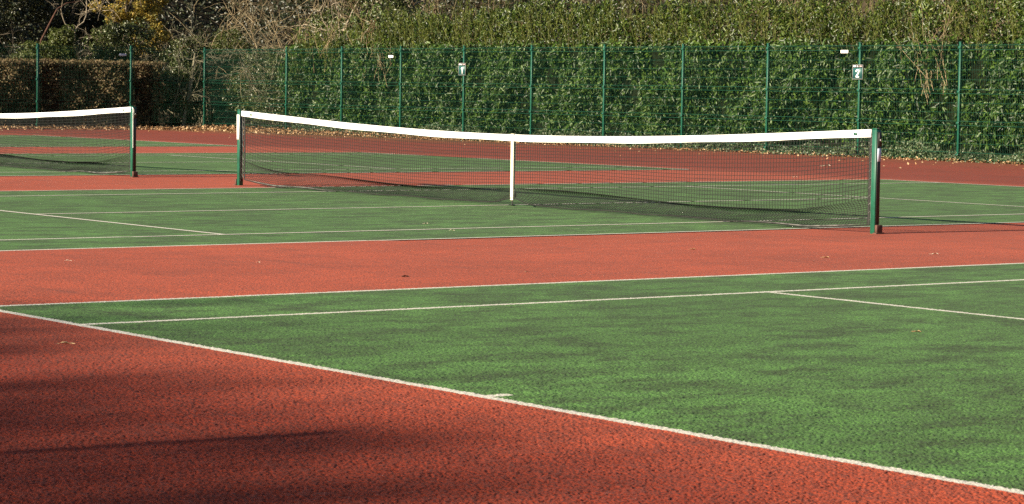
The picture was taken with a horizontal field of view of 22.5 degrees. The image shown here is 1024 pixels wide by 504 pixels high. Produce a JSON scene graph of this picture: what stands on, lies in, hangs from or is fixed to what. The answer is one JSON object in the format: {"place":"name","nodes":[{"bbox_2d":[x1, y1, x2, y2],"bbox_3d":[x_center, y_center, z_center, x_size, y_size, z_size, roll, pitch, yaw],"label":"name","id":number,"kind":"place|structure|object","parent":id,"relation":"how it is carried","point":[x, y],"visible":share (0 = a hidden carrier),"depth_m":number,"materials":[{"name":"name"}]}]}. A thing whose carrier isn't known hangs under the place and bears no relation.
{"place":"outdoors","nodes":[
{"label":"outdoors","id":0,"kind":"place"},
{"bbox_2d":[1,135,230,146],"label":"court surface","id":1,"kind":"object","parent":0,"point":[138,143],"visible":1,"depth_m":61.03,"materials":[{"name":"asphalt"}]},
{"bbox_2d":[26,135,234,146],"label":"court lines","id":2,"kind":"object","parent":1,"relation":"on","point":[117,139],"visible":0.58,"depth_m":60.23,"materials":[{"name":"paint"}]},
{"bbox_2d":[0,0,243,123],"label":"bank","id":3,"kind":"structure","parent":0,"point":[204,10],"depth_m":97.67,"materials":[{"name":"plant"}]},
{"bbox_2d":[0,152,690,175],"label":"court surface","id":4,"kind":"object","parent":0,"point":[163,163],"visible":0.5,"depth_m":47.09,"materials":[{"name":"asphalt"}]},
{"bbox_2d":[13,152,675,175],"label":"court lines","id":5,"kind":"object","parent":4,"relation":"on","point":[308,163],"visible":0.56,"depth_m":46.99,"materials":[{"name":"paint"}]},
{"bbox_2d":[15,124,895,158],"bbox_3d":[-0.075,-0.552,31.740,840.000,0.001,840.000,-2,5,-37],"label":"ground","id":6,"kind":"structure","parent":0,"point":[235,127],"depth_m":87.50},
{"bbox_2d":[0,0,67,58],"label":"evergreen tree","id":7,"kind":"object","parent":6,"relation":"on","point":[16,11],"visible":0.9,"depth_m":85.72,"materials":[{"name":"green plant"}]},
{"bbox_2d":[3,21,102,64],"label":"leafy shrub","id":8,"kind":"object","parent":6,"relation":"on","point":[64,39],"visible":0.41,"depth_m":81.17,"materials":[{"name":"green plant"}]},
{"bbox_2d":[36,1,80,55],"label":"bare sapling","id":9,"kind":"object","parent":6,"relation":"on","point":[43,35],"visible":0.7,"depth_m":82.26,"materials":[{"name":"brown plant"}]},
{"bbox_2d":[53,0,93,50],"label":"forked sapling","id":10,"kind":"object","parent":6,"relation":"on","point":[79,18],"visible":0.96,"depth_m":82.02,"materials":[{"name":"brown plant"}]},
{"bbox_2d":[0,56,165,128],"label":"beech hedge","id":11,"kind":"object","parent":6,"relation":"on","point":[86,88],"visible":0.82,"depth_m":80.08,"materials":[{"name":"brown plant"}]},
{"bbox_2d":[37,0,157,60],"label":"evergreen tree","id":12,"kind":"object","parent":6,"relation":"on","point":[93,19],"visible":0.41,"depth_m":87.84,"materials":[{"name":"green plant"}]},
{"bbox_2d":[41,17,163,73],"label":"ivy shrub","id":13,"kind":"object","parent":6,"relation":"on","point":[111,33],"visible":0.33,"depth_m":82.68,"materials":[{"name":"green plant"}]},
{"bbox_2d":[74,0,172,59],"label":"golden tree","id":14,"kind":"object","parent":6,"relation":"on","point":[147,8],"visible":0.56,"depth_m":84.53,"materials":[{"name":"yellow plant"}]},
{"bbox_2d":[124,18,226,126],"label":"ivy shrub","id":15,"kind":"object","parent":6,"relation":"on","point":[168,90],"visible":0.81,"depth_m":82.51,"materials":[{"name":"green plant"}]},
{"bbox_2d":[87,0,287,125],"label":"bare shrub","id":16,"kind":"object","parent":6,"relation":"on","point":[200,118],"visible":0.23,"depth_m":86.00,"materials":[{"name":"brown plant"}]},
{"bbox_2d":[181,53,195,126],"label":"bare tree","id":17,"kind":"object","parent":6,"relation":"on","point":[184,119],"visible":0.73,"depth_m":82.20,"materials":[{"name":"brown plant"}]},
{"bbox_2d":[180,21,253,125],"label":"leafy shrub","id":18,"kind":"object","parent":6,"relation":"on","point":[220,45],"visible":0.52,"depth_m":84.63,"materials":[{"name":"green plant"}]},
{"bbox_2d":[121,0,361,127],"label":"bare shrub","id":19,"kind":"object","parent":6,"relation":"on","point":[228,26],"visible":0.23,"depth_m":84.47,"materials":[{"name":"brown plant"}]},
{"bbox_2d":[214,39,305,128],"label":"ivy shrub","id":20,"kind":"object","parent":6,"relation":"on","point":[263,78],"visible":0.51,"depth_m":80.37,"materials":[{"name":"green plant"}]},
{"bbox_2d":[224,0,358,124],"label":"bare shrub","id":21,"kind":"object","parent":6,"relation":"on","point":[251,17],"visible":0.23,"depth_m":82.80,"materials":[{"name":"brown plant"}]},
{"bbox_2d":[292,0,446,49],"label":"ivy clad tree","id":22,"kind":"object","parent":6,"relation":"on","point":[397,4],"visible":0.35,"depth_m":78.86,"materials":[{"name":"green plant"}]},
{"bbox_2d":[324,0,541,63],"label":"brown shrub","id":23,"kind":"object","parent":6,"relation":"on","point":[372,23],"visible":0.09,"depth_m":75.65,"materials":[{"name":"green plant"}]},
{"bbox_2d":[0,0,1021,120],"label":"undergrowth","id":24,"kind":"object","parent":6,"relation":"on","point":[283,15],"visible":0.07,"depth_m":93.31,"materials":[{"name":"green plant"}]},
{"bbox_2d":[276,0,1023,163],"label":"laurel hedge","id":25,"kind":"object","parent":6,"relation":"on","point":[413,94],"visible":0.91,"depth_m":63.35,"materials":[{"name":"green plant"}]},
{"bbox_2d":[281,118,1023,163],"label":"ground ivy","id":26,"kind":"object","parent":6,"relation":"on","point":[902,152],"visible":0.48,"depth_m":59.23,"materials":[{"name":"green plant"}]},
{"bbox_2d":[510,0,795,48],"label":"brown shrub","id":27,"kind":"object","parent":6,"relation":"on","point":[643,23],"visible":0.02,"depth_m":69.85,"materials":[{"name":"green plant"}]},
{"bbox_2d":[744,0,853,44],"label":"straw clump","id":28,"kind":"object","parent":6,"relation":"on","point":[795,18],"visible":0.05,"depth_m":64.89,"materials":[{"name":"brown plant"}]},
{"bbox_2d":[834,0,1020,46],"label":"straw clump","id":29,"kind":"object","parent":6,"relation":"on","point":[931,16],"visible":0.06,"depth_m":60.62,"materials":[{"name":"brown plant"}]},
{"bbox_2d":[946,0,1021,42],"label":"straw clump","id":30,"kind":"object","parent":6,"relation":"on","point":[991,19],"visible":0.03,"depth_m":58.53,"materials":[{"name":"brown plant"}]},
{"bbox_2d":[0,240,1023,503],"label":"red macadam","id":31,"kind":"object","parent":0,"point":[94,416],"visible":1,"depth_m":11.11,"materials":[{"name":"red asphalt"}]},
{"bbox_2d":[0,235,1023,490],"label":"court surface","id":32,"kind":"object","parent":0,"point":[884,385],"visible":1,"depth_m":14.47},
{"bbox_2d":[0,237,1023,494],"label":"court lines","id":33,"kind":"object","parent":32,"relation":"on","point":[938,477],"visible":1,"depth_m":14.49,"materials":[{"name":"paint"}]},
{"bbox_2d":[0,179,1023,240],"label":"court surface","id":34,"kind":"object","parent":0,"point":[241,215],"visible":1,"depth_m":30.12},
{"bbox_2d":[0,179,1023,239],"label":"court lines","id":35,"kind":"object","parent":34,"relation":"on","point":[499,227],"visible":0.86,"depth_m":28.53,"materials":[{"name":"paint"}]},
{"bbox_2d":[0,129,1023,249],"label":"red macadam","id":36,"kind":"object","parent":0,"point":[1008,236],"visible":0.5,"depth_m":43.13,"materials":[{"name":"red asphalt"}]},
{"bbox_2d":[0,44,203,126],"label":"fence","id":37,"kind":"object","parent":36,"relation":"on","point":[71,87],"visible":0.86,"depth_m":79.13,"materials":[{"name":"green metal"}]},
{"bbox_2d":[130,106,137,176],"bbox_3d":[-5.770,-1.681,39.363,0.120,1.099,0.123,-2,5,-37],"label":"net post","id":38,"kind":"object","parent":36,"relation":"on","point":[133,172],"visible":0.96,"depth_m":39.35,"materials":[{"name":"green metal"}]},
{"bbox_2d":[0,107,130,173],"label":"tennis net","id":39,"kind":"object","parent":38,"relation":"attached to","point":[57,115],"visible":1,"depth_m":41.14,"materials":[{"name":"fabric"}]},
{"bbox_2d":[233,109,243,184],"bbox_3d":[-3.897,-1.493,36.847,0.120,1.099,0.130,-2,5,-37],"label":"net post","id":40,"kind":"object","parent":36,"relation":"on","point":[239,179],"visible":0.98,"depth_m":36.80,"materials":[{"name":"green metal"}]},
{"bbox_2d":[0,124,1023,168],"bbox_3d":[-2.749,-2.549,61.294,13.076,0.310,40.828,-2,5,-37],"label":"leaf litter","id":41,"kind":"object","parent":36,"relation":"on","point":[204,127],"visible":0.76,"depth_m":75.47,"materials":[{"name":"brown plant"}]},
{"bbox_2d":[202,42,1023,161],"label":"fence","id":42,"kind":"object","parent":36,"relation":"on","point":[399,103],"visible":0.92,"depth_m":64.57,"materials":[{"name":"green metal"}]},
{"bbox_2d":[458,63,465,74],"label":"number sign","id":43,"kind":"object","parent":42,"relation":"attached to","point":[461,68],"visible":1,"depth_m":70.07,"materials":[{"name":"green plastic"}]},
{"bbox_2d":[852,65,862,78],"bbox_3d":[7.769,-4.041,57.847,0.051,0.328,0.328,-2,5,-37],"label":"number sign","id":44,"kind":"object","parent":42,"relation":"attached to","point":[857,71],"visible":1,"depth_m":57.83,"materials":[{"name":"green plastic"}]},
{"bbox_2d":[870,128,883,233],"bbox_3d":[3.764,-0.727,26.558,0.120,1.099,0.123,-2,5,-37],"label":"net post","id":45,"kind":"object","parent":36,"relation":"on","point":[875,227],"visible":1,"depth_m":26.55,"materials":[{"name":"green metal"}]},
{"bbox_2d":[241,111,871,226],"bbox_3d":[-0.012,-1.113,31.733,0.280,1.067,12.708,-2,5,-37],"label":"tennis net","id":46,"kind":"object","parent":45,"relation":"attached to","point":[732,138],"visible":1,"depth_m":30.67,"materials":[{"name":"fabric"}]},
{"bbox_2d":[197,0,1021,127],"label":"bank","id":47,"kind":"structure","parent":0,"point":[463,4],"depth_m":87.05,"materials":[{"name":"plant"}]}
]}

